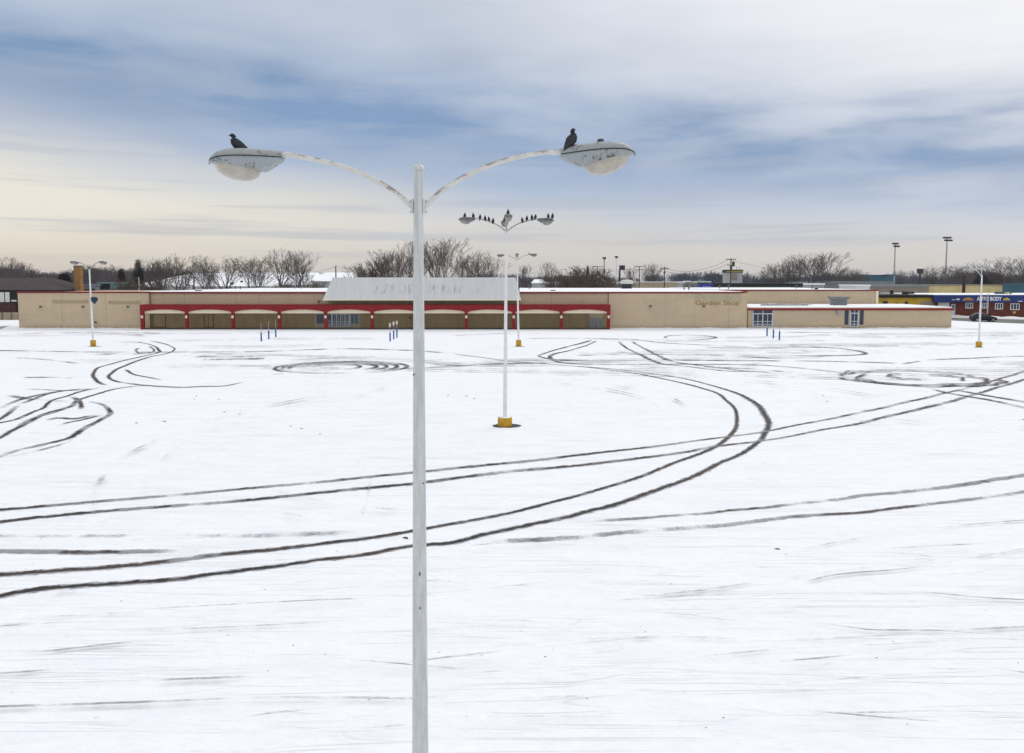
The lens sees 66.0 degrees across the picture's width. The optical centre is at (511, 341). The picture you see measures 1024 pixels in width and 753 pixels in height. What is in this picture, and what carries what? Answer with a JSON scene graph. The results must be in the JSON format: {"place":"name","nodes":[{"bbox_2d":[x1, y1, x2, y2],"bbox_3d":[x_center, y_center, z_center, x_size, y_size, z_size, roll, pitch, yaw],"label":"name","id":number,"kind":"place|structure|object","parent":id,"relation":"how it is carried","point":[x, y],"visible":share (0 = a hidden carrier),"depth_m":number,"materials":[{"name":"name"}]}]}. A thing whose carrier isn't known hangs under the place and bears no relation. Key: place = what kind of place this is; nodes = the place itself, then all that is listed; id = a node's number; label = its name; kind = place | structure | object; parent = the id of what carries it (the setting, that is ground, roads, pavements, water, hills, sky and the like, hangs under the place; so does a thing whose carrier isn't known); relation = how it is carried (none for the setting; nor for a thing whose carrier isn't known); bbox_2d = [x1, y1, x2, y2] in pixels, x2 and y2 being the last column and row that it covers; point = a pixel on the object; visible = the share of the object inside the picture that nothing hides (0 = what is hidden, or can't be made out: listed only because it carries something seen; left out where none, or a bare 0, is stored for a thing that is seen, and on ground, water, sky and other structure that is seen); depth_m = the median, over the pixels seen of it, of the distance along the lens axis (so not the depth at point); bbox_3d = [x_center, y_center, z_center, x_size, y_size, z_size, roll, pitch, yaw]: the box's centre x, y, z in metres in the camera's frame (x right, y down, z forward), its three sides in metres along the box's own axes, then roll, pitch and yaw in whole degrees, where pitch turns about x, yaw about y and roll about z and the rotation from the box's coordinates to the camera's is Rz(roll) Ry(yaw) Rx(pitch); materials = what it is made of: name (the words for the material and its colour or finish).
{"place":"outdoors","nodes":[
{"label":"outdoors","id":0,"kind":"place"},
{"bbox_2d":[57,274,71,281],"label":"spruce tree","id":1,"kind":"object","parent":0,"point":[65,277],"visible":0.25,"depth_m":179.03,"materials":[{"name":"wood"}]},
{"bbox_2d":[0,696,388,706],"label":"tyre track","id":2,"kind":"structure","parent":0,"point":[119,702],"depth_m":12.97,"materials":[{"name":"snow"}]},
{"bbox_2d":[168,676,229,679],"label":"tyre track","id":3,"kind":"structure","parent":0,"point":[197,678],"depth_m":13.76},
{"bbox_2d":[0,320,1023,752],"bbox_3d":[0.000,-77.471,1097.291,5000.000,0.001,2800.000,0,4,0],"label":"ground","id":4,"kind":"structure","parent":0,"point":[680,674],"depth_m":20.86,"materials":[{"name":"snow"}]},
{"bbox_2d":[0,312,18,319],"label":"board fence","id":5,"kind":"object","parent":4,"relation":"on","point":[9,315],"visible":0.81,"depth_m":140.06,"materials":[{"name":"beige paint"}]},
{"bbox_2d":[0,257,24,276],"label":"bare tree","id":6,"kind":"object","parent":4,"relation":"on","point":[12,263],"visible":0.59,"depth_m":259.33,"materials":[{"name":"brown plant"}]},
{"bbox_2d":[0,388,79,419],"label":"tyre track","id":7,"kind":"structure","parent":4,"relation":"on","point":[8,413],"depth_m":43.09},
{"bbox_2d":[0,389,90,422],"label":"tyre track","id":8,"kind":"structure","parent":4,"relation":"on","point":[46,404],"depth_m":43.79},
{"bbox_2d":[0,278,94,311],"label":"house","id":9,"kind":"structure","parent":4,"relation":"on","point":[10,288],"depth_m":151.64,"materials":[{"name":"brown"}]},
{"bbox_2d":[0,402,113,456],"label":"tyre track","id":10,"kind":"structure","parent":4,"relation":"on","point":[83,428],"depth_m":36.76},
{"bbox_2d":[0,385,143,437],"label":"tyre track","id":11,"kind":"structure","parent":4,"relation":"on","point":[29,421],"depth_m":41.46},
{"bbox_2d":[73,265,83,290],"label":"brick chimney","id":12,"kind":"object","parent":4,"relation":"on","point":[78,278],"visible":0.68,"depth_m":157.60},
{"bbox_2d":[16,328,140,328],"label":"snow drift","id":13,"kind":"object","parent":4,"relation":"on","point":[78,328],"visible":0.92,"depth_m":114.60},
{"bbox_2d":[0,549,165,553],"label":"tyre track","id":14,"kind":"structure","parent":4,"relation":"on","point":[44,551],"depth_m":20.37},
{"bbox_2d":[70,261,106,345],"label":"street lamp","id":15,"kind":"object","parent":4,"relation":"on","point":[94,300],"visible":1,"depth_m":83.68,"materials":[{"name":"metal"}]},
{"bbox_2d":[97,282,126,288],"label":"teal stair house","id":16,"kind":"structure","parent":4,"relation":"on","point":[106,285],"depth_m":171.53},
{"bbox_2d":[90,342,160,384],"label":"tyre track","id":17,"kind":"structure","parent":4,"relation":"on","point":[92,375],"depth_m":64.09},
{"bbox_2d":[111,276,146,289],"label":"shrub","id":18,"kind":"object","parent":4,"relation":"on","point":[129,286],"visible":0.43,"depth_m":163.73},
{"bbox_2d":[130,259,147,288],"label":"spruce tree","id":19,"kind":"object","parent":4,"relation":"on","point":[138,267],"visible":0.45,"depth_m":184.07,"materials":[{"name":"plant"}]},
{"bbox_2d":[107,341,175,381],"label":"tyre track","id":20,"kind":"structure","parent":4,"relation":"on","point":[109,374],"depth_m":66.36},
{"bbox_2d":[127,275,174,289],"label":"shrub","id":21,"kind":"object","parent":4,"relation":"on","point":[154,283],"visible":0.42,"depth_m":169.76,"materials":[{"name":"plant"}]},
{"bbox_2d":[135,257,182,289],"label":"bare tree","id":22,"kind":"object","parent":4,"relation":"on","point":[152,272],"visible":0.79,"depth_m":188.92,"materials":[{"name":"brown plant"}]},
{"bbox_2d":[176,272,192,289],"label":"bare tree","id":23,"kind":"object","parent":4,"relation":"on","point":[185,286],"visible":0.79,"depth_m":170.66,"materials":[{"name":"brown plant"}]},
{"bbox_2d":[156,253,219,289],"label":"bare tree","id":24,"kind":"object","parent":4,"relation":"on","point":[181,271],"visible":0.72,"depth_m":198.49,"materials":[{"name":"brown plant"}]},
{"bbox_2d":[188,260,222,289],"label":"bare tree","id":25,"kind":"object","parent":4,"relation":"on","point":[205,271],"visible":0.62,"depth_m":207.98,"materials":[{"name":"brown plant"}]},
{"bbox_2d":[131,273,284,289],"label":"snowy hall","id":26,"kind":"structure","parent":4,"relation":"on","point":[242,284],"depth_m":241.89,"materials":[{"name":"snow"}]},
{"bbox_2d":[200,272,225,288],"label":"bare tree","id":27,"kind":"object","parent":4,"relation":"on","point":[209,281],"visible":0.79,"depth_m":173.99,"materials":[{"name":"brown plant"}]},
{"bbox_2d":[0,348,438,352],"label":"tyre track","id":28,"kind":"structure","parent":4,"relation":"on","point":[207,351],"depth_m":77.56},
{"bbox_2d":[193,256,247,288],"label":"bare tree","id":29,"kind":"object","parent":4,"relation":"on","point":[232,274],"visible":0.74,"depth_m":213.94,"materials":[{"name":"brown plant"}]},
{"bbox_2d":[231,256,287,287],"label":"bare tree","id":30,"kind":"object","parent":4,"relation":"on","point":[254,273],"visible":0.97,"depth_m":178.54,"materials":[{"name":"brown plant"}]},
{"bbox_2d":[264,247,309,287],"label":"bare tree","id":31,"kind":"object","parent":4,"relation":"on","point":[275,266],"visible":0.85,"depth_m":229.74,"materials":[{"name":"brown plant"}]},
{"bbox_2d":[276,273,320,287],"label":"snowy hall","id":32,"kind":"structure","parent":4,"relation":"on","point":[313,274],"depth_m":249.64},
{"bbox_2d":[276,249,320,287],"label":"bare tree","id":33,"kind":"object","parent":4,"relation":"on","point":[289,264],"visible":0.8,"depth_m":231.87,"materials":[{"name":"brown plant"}]},
{"bbox_2d":[293,263,313,287],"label":"bare tree","id":34,"kind":"object","parent":4,"relation":"on","point":[306,275],"visible":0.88,"depth_m":184.85,"materials":[{"name":"brown plant"}]},
{"bbox_2d":[0,262,634,287],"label":"woodland","id":35,"kind":"object","parent":4,"relation":"on","point":[102,274],"visible":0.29,"depth_m":257.63,"materials":[{"name":"plant"}]},
{"bbox_2d":[311,272,355,287],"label":"snowy hall","id":36,"kind":"structure","parent":4,"relation":"on","point":[326,277],"depth_m":256.98,"materials":[{"name":"snow"}]},
{"bbox_2d":[281,361,399,369],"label":"tyre track","id":37,"kind":"structure","parent":4,"relation":"on","point":[396,365],"depth_m":65.92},
{"bbox_2d":[273,361,408,371],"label":"tyre track","id":38,"kind":"structure","parent":4,"relation":"on","point":[406,365],"depth_m":64.38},
{"bbox_2d":[342,264,375,276],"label":"bare tree","id":39,"kind":"object","parent":4,"relation":"on","point":[357,272],"visible":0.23,"depth_m":228.82,"materials":[{"name":"brown plant"}]},
{"bbox_2d":[0,354,739,575],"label":"tyre track","id":40,"kind":"structure","parent":4,"relation":"on","point":[250,551],"depth_m":21.41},
{"bbox_2d":[353,256,397,276],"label":"bare tree","id":41,"kind":"object","parent":4,"relation":"on","point":[373,273],"visible":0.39,"depth_m":213.48,"materials":[{"name":"plant"}]},
{"bbox_2d":[0,366,771,597],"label":"tyre track","id":42,"kind":"structure","parent":4,"relation":"on","point":[767,419],"depth_m":21.00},
{"bbox_2d":[367,249,425,276],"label":"bare tree","id":43,"kind":"object","parent":4,"relation":"on","point":[395,270],"visible":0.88,"depth_m":198.05,"materials":[{"name":"brown plant"}]},
{"bbox_2d":[394,240,439,276],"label":"bare tree","id":44,"kind":"object","parent":4,"relation":"on","point":[409,269],"visible":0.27,"depth_m":203.28,"materials":[{"name":"brown plant"}]},
{"bbox_2d":[209,138,635,752],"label":"street lamp","id":45,"kind":"object","parent":4,"relation":"on","point":[601,156],"visible":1,"depth_m":8.64,"materials":[{"name":"white metal"}]},
{"bbox_2d":[229,133,247,147],"bbox_3d":[-2.951,-2.158,8.563,0.258,0.171,0.118,6,3,-8],"label":"pigeon","id":46,"kind":"object","parent":45,"relation":"on","point":[236,143],"visible":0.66,"depth_m":8.52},
{"bbox_2d":[563,128,576,150],"bbox_3d":[0.617,-2.186,8.530,0.261,0.173,0.120,-33,19,-24],"label":"pigeon","id":47,"kind":"object","parent":45,"relation":"on","point":[571,139],"visible":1,"depth_m":8.51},
{"bbox_2d":[408,237,468,276],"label":"bare tree","id":48,"kind":"object","parent":4,"relation":"on","point":[437,260],"visible":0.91,"depth_m":192.95,"materials":[{"name":"brown plant"}]},
{"bbox_2d":[446,253,492,276],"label":"bare tree","id":49,"kind":"object","parent":4,"relation":"on","point":[468,273],"visible":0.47,"depth_m":213.83,"materials":[{"name":"brown plant"}]},
{"bbox_2d":[456,250,511,276],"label":"bare tree","id":50,"kind":"object","parent":4,"relation":"on","point":[489,263],"visible":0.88,"depth_m":198.04,"materials":[{"name":"brown plant"}]},
{"bbox_2d":[17,277,952,328],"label":"store building","id":51,"kind":"structure","parent":4,"relation":"on","point":[384,302],"depth_m":114.89,"materials":[{"name":"beige paint"}]},
{"bbox_2d":[152,314,165,327],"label":"service door","id":52,"kind":"structure","parent":51,"relation":"in","point":[158,320],"depth_m":115.04,"materials":[{"name":"beige paint"}]},
{"bbox_2d":[203,315,213,327],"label":"service door","id":53,"kind":"structure","parent":51,"relation":"in","point":[208,319],"depth_m":115.04,"materials":[{"name":"beige paint"}]},
{"bbox_2d":[315,314,323,323],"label":"window","id":54,"kind":"structure","parent":51,"relation":"in","point":[319,318],"depth_m":115.04,"materials":[{"name":"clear glass"}]},
{"bbox_2d":[331,314,349,326],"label":"entrance door","id":55,"kind":"structure","parent":51,"relation":"in","point":[338,320],"depth_m":115.02,"materials":[{"name":"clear glass"}]},
{"bbox_2d":[350,314,358,323],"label":"window","id":56,"kind":"structure","parent":51,"relation":"in","point":[354,318],"depth_m":115.02,"materials":[{"name":"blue glass"}]},
{"bbox_2d":[458,214,553,426],"bbox_3d":[-0.265,-0.866,37.671,3.285,10.048,3.285,4,6,42],"label":"street lamp","id":57,"kind":"object","parent":4,"relation":"on","point":[504,420],"visible":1,"depth_m":37.59,"materials":[{"name":"metal"}]},
{"bbox_2d":[0,379,1023,522],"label":"tyre track","id":58,"kind":"structure","parent":4,"relation":"on","point":[353,488],"depth_m":27.99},
{"bbox_2d":[0,371,1023,510],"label":"tyre track","id":59,"kind":"structure","parent":4,"relation":"on","point":[268,486],"depth_m":29.49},
{"bbox_2d":[497,253,536,345],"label":"street lamp","id":60,"kind":"object","parent":4,"relation":"on","point":[518,341],"visible":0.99,"depth_m":83.65,"materials":[{"name":"white metal"}]},
{"bbox_2d":[518,265,534,287],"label":"bare tree","id":61,"kind":"object","parent":4,"relation":"on","point":[523,272],"visible":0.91,"depth_m":238.36,"materials":[{"name":"brown plant"}]},
{"bbox_2d":[537,262,561,287],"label":"bare tree","id":62,"kind":"object","parent":4,"relation":"on","point":[548,275],"visible":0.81,"depth_m":203.99,"materials":[{"name":"brown plant"}]},
{"bbox_2d":[542,274,592,287],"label":"shrub","id":63,"kind":"object","parent":4,"relation":"on","point":[565,284],"visible":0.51,"depth_m":183.38,"materials":[{"name":"plant"}]},
{"bbox_2d":[555,265,601,285],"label":"bare tree","id":64,"kind":"object","parent":4,"relation":"on","point":[577,271],"visible":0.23,"depth_m":208.18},
{"bbox_2d":[569,272,618,287],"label":"shrub","id":65,"kind":"object","parent":4,"relation":"on","point":[593,285],"visible":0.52,"depth_m":186.02,"materials":[{"name":"plant"}]},
{"bbox_2d":[573,268,616,287],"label":"bare tree","id":66,"kind":"object","parent":4,"relation":"on","point":[605,276],"visible":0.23,"depth_m":213.99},
{"bbox_2d":[620,282,677,287],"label":"building","id":67,"kind":"structure","parent":4,"relation":"on","point":[655,284],"depth_m":269.31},
{"bbox_2d":[640,263,665,281],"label":"bare tree","id":68,"kind":"object","parent":4,"relation":"on","point":[652,275],"visible":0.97,"depth_m":277.89,"materials":[{"name":"brown plant"}]},
{"bbox_2d":[320,269,1023,284],"bbox_3d":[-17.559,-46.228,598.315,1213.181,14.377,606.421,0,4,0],"label":"woodland","id":69,"kind":"object","parent":4,"relation":"on","point":[718,278],"visible":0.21,"depth_m":393.13,"materials":[{"name":"plant"}]},
{"bbox_2d":[619,342,728,370],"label":"tyre track","id":70,"kind":"structure","parent":4,"relation":"on","point":[644,356],"depth_m":69.60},
{"bbox_2d":[610,327,747,328],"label":"snow drift","id":71,"kind":"object","parent":4,"relation":"on","point":[680,328],"visible":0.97,"depth_m":114.66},
{"bbox_2d":[548,341,835,371],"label":"tyre track","id":72,"kind":"structure","parent":4,"relation":"on","point":[550,356],"depth_m":67.93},
{"bbox_2d":[631,341,764,371],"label":"tyre track","id":73,"kind":"structure","parent":4,"relation":"on","point":[685,363],"depth_m":68.73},
{"bbox_2d":[508,490,1023,541],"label":"tyre track","id":74,"kind":"structure","parent":4,"relation":"on","point":[760,520],"depth_m":23.30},
{"bbox_2d":[755,263,803,282],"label":"bare tree","id":75,"kind":"object","parent":4,"relation":"on","point":[771,272],"visible":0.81,"depth_m":246.69,"materials":[{"name":"brown plant"}]},
{"bbox_2d":[676,359,891,362],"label":"tyre track","id":76,"kind":"structure","parent":4,"relation":"on","point":[777,360],"depth_m":68.70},
{"bbox_2d":[766,258,810,282],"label":"bare tree","id":77,"kind":"object","parent":4,"relation":"on","point":[786,275],"visible":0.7,"depth_m":243.46,"materials":[{"name":"brown plant"}]},
{"bbox_2d":[715,347,867,355],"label":"tyre track","id":78,"kind":"structure","parent":4,"relation":"on","point":[808,355],"depth_m":78.52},
{"bbox_2d":[802,283,824,287],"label":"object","id":79,"kind":"structure","parent":4,"relation":"on","point":[815,285],"depth_m":224.45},
{"bbox_2d":[606,474,1023,520],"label":"tyre track","id":80,"kind":"structure","parent":4,"relation":"on","point":[934,488],"depth_m":25.68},
{"bbox_2d":[785,252,854,283],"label":"bare tree","id":81,"kind":"object","parent":4,"relation":"on","point":[821,263],"visible":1,"depth_m":227.48,"materials":[{"name":"brown plant"}]},
{"bbox_2d":[787,281,894,288],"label":"grey roofed hall","id":82,"kind":"structure","parent":4,"relation":"on","point":[832,284],"depth_m":239.16,"materials":[{"name":"grey"}]},
{"bbox_2d":[823,267,862,280],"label":"bare tree","id":83,"kind":"object","parent":4,"relation":"on","point":[841,279],"visible":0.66,"depth_m":298.61,"materials":[{"name":"brown plant"}]},
{"bbox_2d":[838,285,870,288],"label":"pale workshop","id":84,"kind":"structure","parent":4,"relation":"on","point":[854,286],"depth_m":200.17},
{"bbox_2d":[843,268,866,280],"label":"bare tree","id":85,"kind":"object","parent":4,"relation":"on","point":[859,276],"visible":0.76,"depth_m":298.30,"materials":[{"name":"brown plant"}]},
{"bbox_2d":[815,568,908,579],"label":"tyre track","id":86,"kind":"structure","parent":4,"relation":"on","point":[857,572],"depth_m":18.78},
{"bbox_2d":[863,275,896,284],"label":"stadium stand","id":87,"kind":"object","parent":4,"relation":"on","point":[881,277],"visible":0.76,"depth_m":329.00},
{"bbox_2d":[850,627,940,630],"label":"tyre track","id":88,"kind":"structure","parent":4,"relation":"on","point":[894,629],"depth_m":15.68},
{"bbox_2d":[870,285,929,292],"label":"block hall","id":89,"kind":"structure","parent":4,"relation":"on","point":[905,288],"depth_m":204.56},
{"bbox_2d":[893,269,911,283],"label":"bare tree","id":90,"kind":"object","parent":4,"relation":"on","point":[903,278],"visible":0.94,"depth_m":319.88,"materials":[{"name":"brown plant"}]},
{"bbox_2d":[878,290,933,305],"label":"yellow shop","id":91,"kind":"structure","parent":4,"relation":"on","point":[903,297],"depth_m":150.13,"materials":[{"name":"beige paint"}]},
{"bbox_2d":[915,266,958,283],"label":"bare tree","id":92,"kind":"object","parent":4,"relation":"on","point":[923,277],"visible":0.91,"depth_m":288.07,"materials":[{"name":"brown plant"}]},
{"bbox_2d":[900,284,1001,292],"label":"boarded building","id":93,"kind":"structure","parent":4,"relation":"on","point":[951,288],"depth_m":214.56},
{"bbox_2d":[933,264,974,283],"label":"bare tree","id":94,"kind":"object","parent":4,"relation":"on","point":[957,277],"visible":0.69,"depth_m":278.75,"materials":[{"name":"brown plant"}]},
{"bbox_2d":[893,291,1023,316],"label":"auto body shop","id":95,"kind":"structure","parent":4,"relation":"on","point":[1005,304],"depth_m":149.89,"materials":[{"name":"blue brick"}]},
{"bbox_2d":[940,376,989,383],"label":"tyre track","id":96,"kind":"structure","parent":4,"relation":"on","point":[986,380],"depth_m":53.53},
{"bbox_2d":[948,262,988,283],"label":"bare tree","id":97,"kind":"object","parent":4,"relation":"on","point":[969,271],"visible":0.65,"depth_m":269.24,"materials":[{"name":"brown plant"}]},
{"bbox_2d":[962,266,982,346],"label":"street lamp","id":98,"kind":"object","parent":4,"relation":"on","point":[978,343],"visible":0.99,"depth_m":82.71,"materials":[{"name":"white metal"}]},
{"bbox_2d":[970,275,990,283],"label":"shrub","id":99,"kind":"object","parent":4,"relation":"on","point":[977,280],"visible":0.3,"depth_m":233.71,"materials":[{"name":"plant"}]},
{"bbox_2d":[952,315,1023,318],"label":"snow bank","id":100,"kind":"structure","parent":4,"relation":"on","point":[997,317],"depth_m":144.78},
{"bbox_2d":[966,271,1016,283],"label":"bare tree","id":101,"kind":"object","parent":4,"relation":"on","point":[992,281],"visible":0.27,"depth_m":237.26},
{"bbox_2d":[973,256,1023,283],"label":"bare tree","id":102,"kind":"object","parent":4,"relation":"on","point":[998,275],"visible":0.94,"depth_m":229.56,"materials":[{"name":"brown plant"}]},
{"bbox_2d":[996,256,1023,283],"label":"bare tree","id":103,"kind":"object","parent":4,"relation":"on","point":[1020,267],"visible":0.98,"depth_m":225.26,"materials":[{"name":"brown plant"}]},
{"bbox_2d":[1001,284,1023,292],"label":"teal shed","id":104,"kind":"structure","parent":4,"relation":"on","point":[1016,288],"depth_m":193.16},
{"bbox_2d":[0,0,1023,281],"label":"sky","id":105,"kind":"structure","parent":0,"point":[758,132],"materials":[{"name":"blue"}]},
{"bbox_2d":[531,279,544,287],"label":"house","id":106,"kind":"structure","parent":0,"point":[536,283],"depth_m":224.49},
{"bbox_2d":[722,267,742,282],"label":"water works tower","id":107,"kind":"structure","parent":0,"point":[736,275],"depth_m":261.15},
{"bbox_2d":[698,283,802,287],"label":"long warehouse","id":108,"kind":"structure","parent":0,"point":[799,285],"depth_m":191.31,"materials":[{"name":"beige paint"}]},
{"bbox_2d":[952,318,1023,323],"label":"road","id":109,"kind":"structure","parent":0,"point":[1020,321],"depth_m":137.80,"materials":[{"name":"asphalt"}]},
{"bbox_2d":[969,313,996,321],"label":"parked car","id":110,"kind":"object","parent":109,"relation":"on","point":[975,316],"visible":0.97,"depth_m":133.75,"materials":[{"name":"paint"}]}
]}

